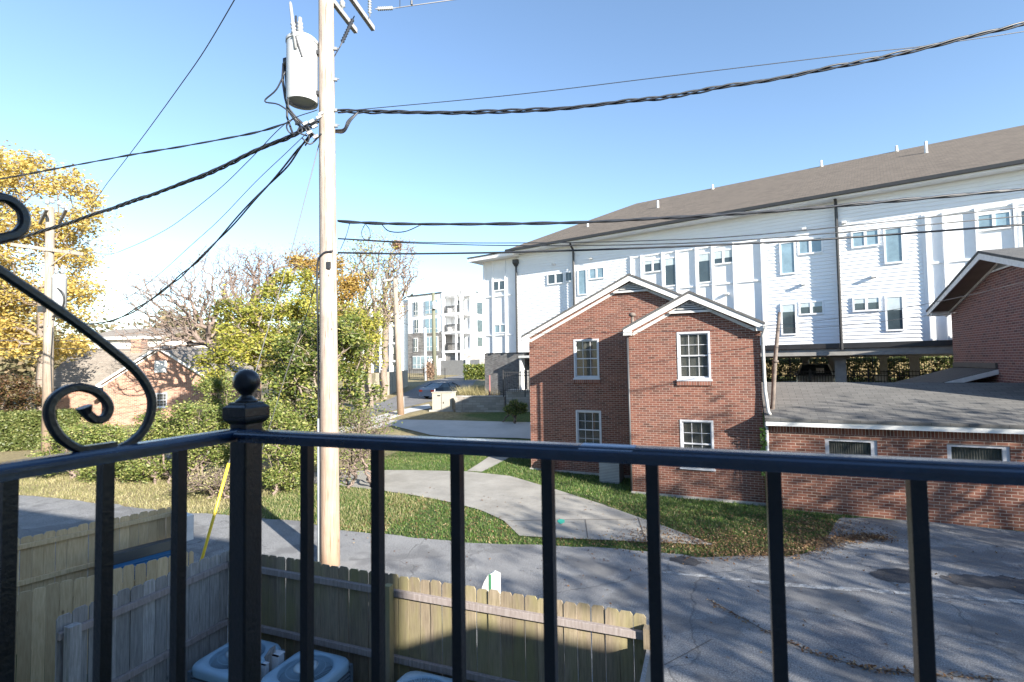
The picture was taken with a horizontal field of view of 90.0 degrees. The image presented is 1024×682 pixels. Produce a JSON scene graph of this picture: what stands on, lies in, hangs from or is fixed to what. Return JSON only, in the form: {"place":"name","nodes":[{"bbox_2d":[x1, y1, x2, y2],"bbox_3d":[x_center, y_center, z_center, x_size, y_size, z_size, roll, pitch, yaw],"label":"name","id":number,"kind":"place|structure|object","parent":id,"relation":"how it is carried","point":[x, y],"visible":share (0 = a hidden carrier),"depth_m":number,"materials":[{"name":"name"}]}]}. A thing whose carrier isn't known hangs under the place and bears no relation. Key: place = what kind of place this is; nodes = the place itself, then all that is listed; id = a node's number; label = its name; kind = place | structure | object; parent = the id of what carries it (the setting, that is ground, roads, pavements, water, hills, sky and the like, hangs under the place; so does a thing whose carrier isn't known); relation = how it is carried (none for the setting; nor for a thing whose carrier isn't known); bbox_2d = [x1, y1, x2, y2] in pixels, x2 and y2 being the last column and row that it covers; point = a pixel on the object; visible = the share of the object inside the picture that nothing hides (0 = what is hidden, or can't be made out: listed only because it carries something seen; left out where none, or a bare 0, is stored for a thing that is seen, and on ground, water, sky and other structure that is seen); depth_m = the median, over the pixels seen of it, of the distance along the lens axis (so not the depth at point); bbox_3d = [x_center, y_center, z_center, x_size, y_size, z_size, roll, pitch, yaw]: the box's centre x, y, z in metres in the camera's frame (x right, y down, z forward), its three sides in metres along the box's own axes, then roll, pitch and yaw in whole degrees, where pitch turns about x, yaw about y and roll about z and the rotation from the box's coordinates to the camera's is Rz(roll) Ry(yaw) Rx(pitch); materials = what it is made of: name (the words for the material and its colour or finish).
{"place":"outdoors","nodes":[
{"label":"outdoors","id":0,"kind":"place"},
{"bbox_2d":[155,375,482,457],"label":"street","id":1,"kind":"structure","parent":0,"point":[412,397],"depth_m":41.80,"materials":[{"name":"asphalt"}]},
{"bbox_2d":[419,382,465,397],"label":"sports coupe","id":2,"kind":"object","parent":1,"relation":"on","point":[426,391],"visible":0.56,"depth_m":41.30,"materials":[{"name":"blue paint"}]},
{"bbox_2d":[339,404,430,432],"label":"sidewalk","id":3,"kind":"structure","parent":0,"point":[416,408],"depth_m":32.92,"materials":[{"name":"concrete"}]},
{"bbox_2d":[372,420,530,438],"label":"driveway","id":4,"kind":"structure","parent":0,"point":[457,428],"depth_m":26.68,"materials":[{"name":"concrete"}]},
{"bbox_2d":[467,456,508,471],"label":"path","id":5,"kind":"structure","parent":0,"point":[487,463],"depth_m":20.02,"materials":[{"name":"concrete"}]},
{"bbox_2d":[0,372,1023,681],"bbox_3d":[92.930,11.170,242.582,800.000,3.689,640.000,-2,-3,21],"label":"ground","id":6,"kind":"structure","parent":0,"point":[414,380],"depth_m":16.27,"materials":[{"name":"plant"}]},
{"bbox_2d":[0,373,41,411],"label":"dark shrub","id":7,"kind":"object","parent":6,"relation":"on","point":[11,390],"visible":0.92,"depth_m":29.53,"materials":[{"name":"brown plant"}]},
{"bbox_2d":[0,406,85,451],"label":"hedge","id":8,"kind":"object","parent":6,"relation":"on","point":[18,427],"visible":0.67,"depth_m":26.10,"materials":[{"name":"green plant"}]},
{"bbox_2d":[10,198,83,453],"bbox_3d":[-20.328,-0.359,22.542,3.106,11.937,1.692,-1,-2,9],"label":"utility pole","id":9,"kind":"object","parent":6,"relation":"on","point":[55,287],"visible":0.9,"depth_m":22.31,"materials":[{"name":"grey wood"}]},
{"bbox_2d":[52,134,311,324],"bbox_3d":[-12.326,-2.369,16.744,20.281,3.293,0.098,-3,-3,36],"label":"overhead cable","id":10,"kind":"object","parent":9,"relation":"attached to","point":[253,200],"visible":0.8,"depth_m":13.02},
{"bbox_2d":[25,422,88,478],"bbox_3d":[-16.742,4.156,19.409,2.590,2.132,2.773,-3,-3,44],"label":"privet shrub","id":11,"kind":"object","parent":6,"relation":"on","point":[58,449],"visible":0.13,"depth_m":19.16,"materials":[{"name":"green plant"}]},
{"bbox_2d":[0,140,127,410],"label":"autumn tree","id":12,"kind":"object","parent":6,"relation":"on","point":[10,299],"visible":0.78,"depth_m":31.08,"materials":[{"name":"yellow plant"}]},
{"bbox_2d":[14,551,193,681],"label":"wooden fence","id":13,"kind":"object","parent":6,"relation":"on","point":[35,650],"visible":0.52,"depth_m":7.15,"materials":[{"name":"beige wood"}]},
{"bbox_2d":[16,507,193,653],"bbox_3d":[-7.070,4.065,8.268,0.773,1.967,3.208,-3,-3,36],"label":"wooden fence","id":14,"kind":"object","parent":6,"relation":"on","point":[41,565],"visible":0.38,"depth_m":8.55,"materials":[{"name":"beige wood"}]},
{"bbox_2d":[73,420,139,483],"bbox_3d":[-14.689,4.019,18.863,2.942,2.521,2.408,-2,-3,21],"label":"privet shrub","id":15,"kind":"object","parent":6,"relation":"on","point":[94,435],"visible":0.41,"depth_m":18.18,"materials":[{"name":"green plant"}]},
{"bbox_2d":[55,551,227,681],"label":"wooden fence","id":16,"kind":"object","parent":6,"relation":"on","point":[141,633],"visible":0.73,"depth_m":6.11,"materials":[{"name":"grey wood"}]},
{"bbox_2d":[99,407,183,483],"bbox_3d":[-12.729,3.735,18.238,2.864,2.901,2.859,-2,-3,21],"label":"privet shrub","id":17,"kind":"object","parent":6,"relation":"on","point":[155,467],"visible":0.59,"depth_m":17.94,"materials":[{"name":"green plant"}]},
{"bbox_2d":[80,327,207,348],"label":"pale house","id":18,"kind":"structure","parent":6,"relation":"on","point":[110,337],"depth_m":62.30,"materials":[{"name":"beige"}]},
{"bbox_2d":[35,338,260,425],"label":"brick house","id":19,"kind":"structure","parent":6,"relation":"on","point":[168,374],"depth_m":33.05,"materials":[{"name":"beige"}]},
{"bbox_2d":[113,538,188,579],"bbox_3d":[-6.108,4.136,8.549,0.863,1.260,1.000,-3,-3,36],"label":"waste bin","id":20,"kind":"object","parent":6,"relation":"on","point":[143,553],"visible":0.21,"depth_m":8.69,"materials":[{"name":"blue plastic"}]},
{"bbox_2d":[112,244,258,429],"bbox_3d":[-17.713,-0.038,27.942,7.814,10.644,4.033,-1,-2,6],"label":"bare tree","id":21,"kind":"object","parent":6,"relation":"on","point":[190,331],"visible":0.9,"depth_m":27.79,"materials":[{"name":"plant"}]},
{"bbox_2d":[157,454,229,498],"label":"dry shrub","id":22,"kind":"object","parent":6,"relation":"on","point":[211,484],"visible":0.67,"depth_m":15.87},
{"bbox_2d":[162,398,229,483],"bbox_3d":[-10.941,3.542,17.899,2.985,3.122,2.281,-3,-3,45],"label":"privet shrub","id":23,"kind":"object","parent":6,"relation":"on","point":[187,414],"visible":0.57,"depth_m":17.60,"materials":[{"name":"green plant"}]},
{"bbox_2d":[191,368,260,452],"bbox_3d":[-10.940,3.054,19.576,2.633,4.230,2.769,1,-3,-42],"label":"privet shrub","id":24,"kind":"object","parent":6,"relation":"on","point":[214,385],"visible":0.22,"depth_m":19.08,"materials":[{"name":"green plant"}]},
{"bbox_2d":[19,469,437,532],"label":"dry grass","id":25,"kind":"structure","parent":6,"relation":"on","point":[74,494],"depth_m":16.11,"materials":[{"name":"plant"}]},
{"bbox_2d":[187,640,284,681],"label":"air conditioner","id":26,"kind":"object","parent":6,"relation":"on","point":[212,666],"visible":0.37,"depth_m":6.03,"materials":[{"name":"paint"}]},
{"bbox_2d":[0,281,477,380],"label":"distant wood","id":27,"kind":"object","parent":6,"relation":"on","point":[11,365],"visible":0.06,"depth_m":102.17,"materials":[{"name":"plant"}]},
{"bbox_2d":[183,263,339,395],"bbox_3d":[-11.661,0.726,23.954,7.617,8.979,4.313,-1,-2,9],"label":"leafy tree","id":28,"kind":"object","parent":6,"relation":"on","point":[241,351],"visible":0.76,"depth_m":23.60,"materials":[{"name":"green plant"}]},
{"bbox_2d":[208,236,318,400],"bbox_3d":[-15.495,-0.917,32.943,7.982,11.940,3.565,-1,-2,4],"label":"bare tree","id":29,"kind":"object","parent":6,"relation":"on","point":[257,393],"visible":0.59,"depth_m":32.85,"materials":[{"name":"brown plant"}]},
{"bbox_2d":[261,400,316,495],"bbox_3d":[-7.417,3.466,16.728,2.904,3.062,2.204,-2,-3,21],"label":"privet shrub","id":30,"kind":"object","parent":6,"relation":"on","point":[285,420],"visible":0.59,"depth_m":16.41,"materials":[{"name":"green plant"}]},
{"bbox_2d":[261,650,352,681],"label":"air conditioner","id":31,"kind":"object","parent":6,"relation":"on","point":[329,667],"visible":0.74,"depth_m":5.94,"materials":[{"name":"paint"}]},
{"bbox_2d":[255,309,387,475],"bbox_3d":[-7.241,1.946,18.985,5.164,6.277,4.164,-2,-3,21],"label":"leafy tree","id":32,"kind":"object","parent":6,"relation":"on","point":[302,367],"visible":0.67,"depth_m":18.57,"materials":[{"name":"green plant"}]},
{"bbox_2d":[274,247,370,328],"bbox_3d":[-9.832,-0.004,27.296,4.823,9.957,3.605,0,-2,-9],"label":"leafy tree","id":33,"kind":"object","parent":6,"relation":"on","point":[348,288],"visible":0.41,"depth_m":27.05,"materials":[{"name":"yellow plant"}]},
{"bbox_2d":[264,0,451,566],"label":"utility pole","id":34,"kind":"object","parent":6,"relation":"on","point":[304,51],"visible":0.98,"depth_m":10.55,"materials":[{"name":"brown wood"}]},
{"bbox_2d":[0,122,285,179],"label":"overhead cable","id":35,"kind":"object","parent":34,"relation":"attached to","point":[176,147],"visible":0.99,"depth_m":11.81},
{"bbox_2d":[61,0,234,217],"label":"overhead cable","id":36,"kind":"object","parent":34,"relation":"attached to","point":[167,102],"visible":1,"depth_m":12.11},
{"bbox_2d":[0,119,318,244],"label":"overhead cable","id":37,"kind":"object","parent":34,"relation":"attached to","point":[209,172],"visible":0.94,"depth_m":12.66,"materials":[{"name":"rubber"}]},
{"bbox_2d":[84,109,317,253],"bbox_3d":[-11.245,-3.826,16.125,19.712,1.052,0.017,-3,-3,40],"label":"overhead cable","id":38,"kind":"object","parent":34,"relation":"attached to","point":[224,184],"visible":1,"depth_m":12.50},
{"bbox_2d":[200,144,318,559],"bbox_3d":[-5.075,0.150,10.356,2.266,8.744,0.055,0,-2,-13],"label":"guy wire","id":39,"kind":"object","parent":34,"relation":"attached to","point":[215,511],"visible":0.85,"depth_m":10.09,"materials":[{"name":"yellow plastic"}]},
{"bbox_2d":[337,21,1023,114],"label":"overhead cable","id":40,"kind":"object","parent":34,"relation":"attached to","point":[707,89],"visible":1,"depth_m":9.59,"materials":[{"name":"rubber"}]},
{"bbox_2d":[355,31,1023,109],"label":"overhead cable","id":41,"kind":"object","parent":40,"relation":"attached to","point":[685,74],"visible":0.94,"depth_m":10.24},
{"bbox_2d":[337,188,1023,225],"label":"overhead cable","id":42,"kind":"object","parent":34,"relation":"attached to","point":[908,199],"visible":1,"depth_m":9.53,"materials":[{"name":"rubber"}]},
{"bbox_2d":[338,223,1023,254],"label":"overhead cable","id":43,"kind":"object","parent":34,"relation":"attached to","point":[931,231],"visible":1,"depth_m":9.90,"materials":[{"name":"rubber"}]},
{"bbox_2d":[338,207,1023,242],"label":"overhead cable","id":44,"kind":"object","parent":34,"relation":"attached to","point":[699,238],"visible":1,"depth_m":9.63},
{"bbox_2d":[341,215,1023,245],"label":"overhead cable","id":45,"kind":"object","parent":34,"relation":"attached to","point":[696,242],"visible":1,"depth_m":9.70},
{"bbox_2d":[314,399,402,488],"bbox_3d":[-5.035,3.405,16.850,2.946,3.083,2.013,-1,-2,-6],"label":"thorny shrub","id":46,"kind":"object","parent":6,"relation":"on","point":[363,455],"visible":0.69,"depth_m":16.82,"materials":[{"name":"brown plant"}]},
{"bbox_2d":[337,296,387,433],"bbox_3d":[-7.494,1.440,24.127,3.393,7.192,2.739,-2,-3,21],"label":"leafy tree","id":47,"kind":"object","parent":6,"relation":"on","point":[375,320],"visible":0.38,"depth_m":23.99,"materials":[{"name":"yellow plant"}]},
{"bbox_2d":[340,304,402,372],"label":"apartment wing","id":48,"kind":"structure","parent":6,"relation":"on","point":[391,356],"depth_m":87.10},
{"bbox_2d":[338,225,406,408],"bbox_3d":[-10.415,-1.676,36.101,5.421,12.989,4.609,-2,-3,21],"label":"bare tree","id":49,"kind":"object","parent":6,"relation":"on","point":[368,273],"visible":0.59,"depth_m":35.93,"materials":[{"name":"grey plant"}]},
{"bbox_2d":[375,370,407,399],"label":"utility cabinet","id":50,"kind":"object","parent":6,"relation":"on","point":[391,379],"visible":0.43,"depth_m":47.06,"materials":[{"name":"grey metal"}]},
{"bbox_2d":[383,273,403,414],"bbox_3d":[-7.402,0.294,31.996,1.283,9.050,0.639,0,-2,-9],"label":"utility pole","id":51,"kind":"object","parent":6,"relation":"on","point":[399,391],"visible":0.97,"depth_m":31.88,"materials":[{"name":"brown wood"}]},
{"bbox_2d":[370,235,424,398],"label":"bare tree","id":52,"kind":"object","parent":6,"relation":"on","point":[383,375],"visible":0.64,"depth_m":41.93,"materials":[{"name":"grey plant"}]},
{"bbox_2d":[397,671,451,681],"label":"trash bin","id":53,"kind":"object","parent":6,"relation":"on","point":[415,676],"visible":0.98,"depth_m":5.72,"materials":[{"name":"plastic"}]},
{"bbox_2d":[432,292,436,378],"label":"utility pole","id":54,"kind":"object","parent":6,"relation":"on","point":[434,307],"visible":0.91,"depth_m":67.96,"materials":[{"name":"beige wood"}]},
{"bbox_2d":[227,554,650,681],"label":"wooden fence","id":55,"kind":"object","parent":6,"relation":"on","point":[495,651],"visible":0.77,"depth_m":5.92,"materials":[{"name":"brown wood"}]},
{"bbox_2d":[429,391,456,411],"bbox_3d":[-4.421,3.996,33.368,1.632,1.392,1.214,-1,-2,10],"label":"utility cabinet","id":56,"kind":"object","parent":6,"relation":"on","point":[443,401],"visible":0.91,"depth_m":32.92,"materials":[{"name":"metal"}]},
{"bbox_2d":[402,290,484,372],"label":"apartment block","id":57,"kind":"structure","parent":6,"relation":"on","point":[460,311],"depth_m":81.48,"materials":[{"name":"white paint"}]},
{"bbox_2d":[427,358,480,374],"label":"courtyard wall","id":58,"kind":"structure","parent":6,"relation":"on","point":[451,367],"depth_m":75.13,"materials":[{"name":"grey paint"}]},
{"bbox_2d":[449,383,484,395],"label":"ornamental grass","id":59,"kind":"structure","parent":6,"relation":"on","point":[467,390],"depth_m":36.35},
{"bbox_2d":[463,363,484,379],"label":"hedge","id":60,"kind":"object","parent":6,"relation":"on","point":[474,372],"visible":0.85,"depth_m":63.72,"materials":[{"name":"green plant"}]},
{"bbox_2d":[455,395,505,411],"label":"retaining wall","id":61,"kind":"structure","parent":6,"relation":"on","point":[489,403],"depth_m":32.12,"materials":[{"name":"concrete"}]},
{"bbox_2d":[502,399,527,423],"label":"bush","id":62,"kind":"object","parent":6,"relation":"on","point":[514,406],"visible":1,"depth_m":27.60,"materials":[{"name":"green plant"}]},
{"bbox_2d":[502,370,529,396],"bbox_3d":[0.767,2.491,30.197,2.670,1.596,0.070,-1,-2,10],"label":"iron fence","id":63,"kind":"object","parent":6,"relation":"on","point":[518,375],"visible":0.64,"depth_m":30.26,"materials":[{"name":"brown metal"}]},
{"bbox_2d":[506,389,529,411],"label":"terrace wall","id":64,"kind":"structure","parent":6,"relation":"on","point":[519,395],"depth_m":31.83,"materials":[{"name":"concrete"}]},
{"bbox_2d":[219,451,859,556],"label":"grass","id":65,"kind":"structure","parent":6,"relation":"on","point":[578,481],"depth_m":13.92,"materials":[{"name":"plant"}]},
{"bbox_2d":[599,463,623,483],"bbox_3d":[3.367,4.292,17.302,0.720,0.900,0.720,-2,-3,24],"label":"cooling unit","id":66,"kind":"object","parent":6,"relation":"on","point":[612,473],"visible":0.74,"depth_m":17.00,"materials":[{"name":"grey metal"}]},
{"bbox_2d":[340,492,1023,681],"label":"fallen leaves","id":67,"kind":"object","parent":6,"relation":"on","point":[857,536],"visible":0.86,"depth_m":11.42,"materials":[{"name":"plant"}]},
{"bbox_2d":[467,125,1023,405],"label":"apartment building","id":68,"kind":"structure","parent":6,"relation":"on","point":[805,282],"depth_m":24.33,"materials":[{"name":"white paint"}]},
{"bbox_2d":[577,269,586,295],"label":"window","id":69,"kind":"structure","parent":68,"relation":"in","point":[581,274],"depth_m":30.88,"materials":[{"name":"glass"}]},
{"bbox_2d":[588,266,604,279],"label":"window","id":70,"kind":"structure","parent":68,"relation":"in","point":[598,272],"depth_m":30.31,"materials":[{"name":"white paint"}]},
{"bbox_2d":[643,258,661,273],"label":"window","id":71,"kind":"structure","parent":68,"relation":"in","point":[652,265],"depth_m":28.32,"materials":[{"name":"white paint"}]},
{"bbox_2d":[663,257,675,286],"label":"window","id":72,"kind":"structure","parent":68,"relation":"in","point":[669,262],"depth_m":27.76,"materials":[{"name":"glass"}]},
{"bbox_2d":[697,252,711,283],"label":"window","id":73,"kind":"structure","parent":68,"relation":"in","point":[704,270],"depth_m":26.71,"materials":[{"name":"white paint"}]},
{"bbox_2d":[712,248,732,265],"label":"window","id":74,"kind":"structure","parent":68,"relation":"in","point":[724,256],"depth_m":26.17,"materials":[{"name":"white paint"}]},
{"bbox_2d":[779,242,795,274],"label":"window","id":75,"kind":"structure","parent":68,"relation":"in","point":[787,251],"depth_m":24.45,"materials":[{"name":"glass"}]},
{"bbox_2d":[780,303,797,334],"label":"window","id":76,"kind":"structure","parent":68,"relation":"in","point":[788,311],"depth_m":24.36,"materials":[{"name":"glass"}]},
{"bbox_2d":[797,236,822,254],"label":"window","id":77,"kind":"structure","parent":68,"relation":"in","point":[807,247],"depth_m":23.90,"materials":[{"name":"white paint"}]},
{"bbox_2d":[798,300,823,314],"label":"window","id":78,"kind":"structure","parent":68,"relation":"in","point":[805,307],"depth_m":23.81,"materials":[{"name":"glass"}]},
{"bbox_2d":[851,228,879,248],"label":"window","id":79,"kind":"structure","parent":68,"relation":"in","point":[866,241],"depth_m":22.57,"materials":[{"name":"white paint"}]},
{"bbox_2d":[852,296,880,311],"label":"window","id":80,"kind":"structure","parent":68,"relation":"in","point":[872,303],"depth_m":22.48,"materials":[{"name":"white paint"}]},
{"bbox_2d":[883,226,903,263],"bbox_3d":[16.400,-4.113,22.000,0.680,1.570,0.070,-3,-3,36],"label":"window","id":81,"kind":"structure","parent":68,"relation":"in","point":[893,244],"depth_m":21.98,"materials":[{"name":"white paint"}]},
{"bbox_2d":[884,295,904,330],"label":"window","id":82,"kind":"structure","parent":68,"relation":"in","point":[896,302],"depth_m":21.90,"materials":[{"name":"glass"}]},
{"bbox_2d":[977,210,1012,231],"bbox_3d":[18.973,-4.723,20.166,1.040,0.700,0.070,-3,-3,36],"label":"window","id":83,"kind":"structure","parent":68,"relation":"in","point":[1007,213],"depth_m":20.13,"materials":[{"name":"glass"}]},
{"bbox_2d":[518,273,1023,530],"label":"brick house","id":84,"kind":"structure","parent":6,"relation":"on","point":[596,377],"depth_m":14.86,"materials":[{"name":"brick"}]},
{"bbox_2d":[573,339,599,379],"bbox_3d":[2.672,0.654,18.324,0.990,1.445,0.175,-2,-3,24],"label":"window","id":85,"kind":"structure","parent":84,"relation":"in","point":[586,351],"depth_m":18.37,"materials":[{"name":"glass"}]},
{"bbox_2d":[576,410,601,443],"bbox_3d":[2.745,3.164,18.229,0.930,1.390,0.130,-2,-3,24],"label":"window","id":86,"kind":"structure","parent":84,"relation":"in","point":[588,422],"depth_m":18.27,"materials":[{"name":"paint"}]},
{"bbox_2d":[677,331,711,380],"bbox_3d":[5.403,0.455,15.213,0.990,1.465,0.175,-2,-3,24],"label":"window","id":87,"kind":"structure","parent":84,"relation":"in","point":[693,348],"depth_m":15.26,"materials":[{"name":"paint"}]},
{"bbox_2d":[680,419,715,470],"bbox_3d":[5.461,3.057,15.098,0.990,1.455,0.175,-2,-3,24],"label":"window","id":88,"kind":"structure","parent":84,"relation":"in","point":[693,433],"depth_m":15.15,"materials":[{"name":"paint"}]},
{"bbox_2d":[523,282,1023,333],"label":"overhead cable","id":89,"kind":"object","parent":84,"relation":"attached to","point":[780,324],"visible":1,"depth_m":13.51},
{"bbox_2d":[825,439,877,455],"bbox_3d":[8.853,3.018,13.381,1.150,0.900,0.088,-2,-3,24],"label":"annex window","id":90,"kind":"structure","parent":84,"relation":"in","point":[832,446],"depth_m":13.40,"materials":[{"name":"glass"}]},
{"bbox_2d":[947,444,1009,460],"bbox_3d":[11.198,2.944,12.314,1.180,0.890,0.088,-2,-3,24],"label":"annex window","id":91,"kind":"structure","parent":84,"relation":"in","point":[954,451],"depth_m":12.33,"materials":[{"name":"paint"}]},
{"bbox_2d":[761,368,936,381],"bbox_3d":[17.354,2.222,24.750,10.035,1.782,0.070,-2,-3,33],"label":"iron fence","id":92,"kind":"object","parent":6,"relation":"on","point":[810,371],"visible":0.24,"depth_m":25.24,"materials":[{"name":"brown metal"}]},
{"bbox_2d":[765,356,953,381],"bbox_3d":[24.483,2.104,36.564,22.650,2.399,1.744,-3,-3,36],"label":"hedge","id":93,"kind":"object","parent":6,"relation":"on","point":[796,364],"visible":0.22,"depth_m":35.76,"materials":[{"name":"green plant"}]},
{"bbox_2d":[897,247,1023,382],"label":"brick house","id":94,"kind":"structure","parent":6,"relation":"on","point":[988,335],"depth_m":16.40,"materials":[{"name":"brick"}]},
{"bbox_2d":[0,0,1023,336],"label":"sky","id":95,"kind":"structure","parent":0,"point":[81,81],"materials":[{"name":"blue"}]},
{"bbox_2d":[314,470,711,544],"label":"driveway","id":96,"kind":"structure","parent":0,"point":[505,494],"depth_m":14.65,"materials":[{"name":"concrete"}]},
{"bbox_2d":[18,495,1023,681],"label":"road","id":97,"kind":"structure","parent":0,"point":[962,627],"depth_m":9.17,"materials":[{"name":"asphalt"}]},
{"bbox_2d":[482,571,500,625],"bbox_3d":[-0.250,3.606,6.305,0.230,1.520,0.064,-2,-3,21],"label":"utility pedestal","id":98,"kind":"object","parent":97,"relation":"on","point":[492,580],"visible":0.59,"depth_m":6.30,"materials":[{"name":"white paint"}]},
{"bbox_2d":[661,571,1023,603],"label":"road line","id":99,"kind":"object","parent":97,"relation":"on","point":[942,595],"visible":0.91,"depth_m":8.97,"materials":[{"name":"white paint"}]},
{"bbox_2d":[811,619,888,662],"bbox_3d":[4.921,4.311,7.450,0.960,0.001,1.244,-2,-3,21],"label":"road patch","id":100,"kind":"object","parent":97,"relation":"on","point":[860,639],"visible":1,"depth_m":7.43,"materials":[{"name":"asphalt"}]},
{"bbox_2d":[869,568,909,582],"bbox_3d":[7.199,4.364,9.561,1.012,0.001,0.630,0,-3,-27],"label":"road patch","id":101,"kind":"object","parent":97,"relation":"on","point":[898,575],"visible":0.74,"depth_m":9.54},
{"bbox_2d":[940,574,1023,593],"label":"road patch","id":102,"kind":"object","parent":97,"relation":"on","point":[999,581],"visible":1,"depth_m":9.22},
{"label":"parking floor","id":103,"kind":"structure","parent":0,"visible":0},
{"bbox_2d":[794,363,834,381],"bbox_3d":[17.721,2.132,29.929,2.106,1.616,4.635,-2,-3,30],"label":"car","id":104,"kind":"object","parent":103,"relation":"on","point":[815,366],"visible":0.28,"depth_m":29.05,"materials":[{"name":"paint"}]},
{"bbox_3d":[3.651,-0.390,-6.955,30.200,9.100,8.200,-2,-3,21],"label":"home building","id":105,"kind":"object","parent":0,"visible":0},
{"bbox_2d":[0,192,1023,681],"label":"balcony railing","id":106,"kind":"object","parent":105,"relation":"attached to","point":[244,416],"visible":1,"depth_m":0.63,"materials":[{"name":"black metal"}]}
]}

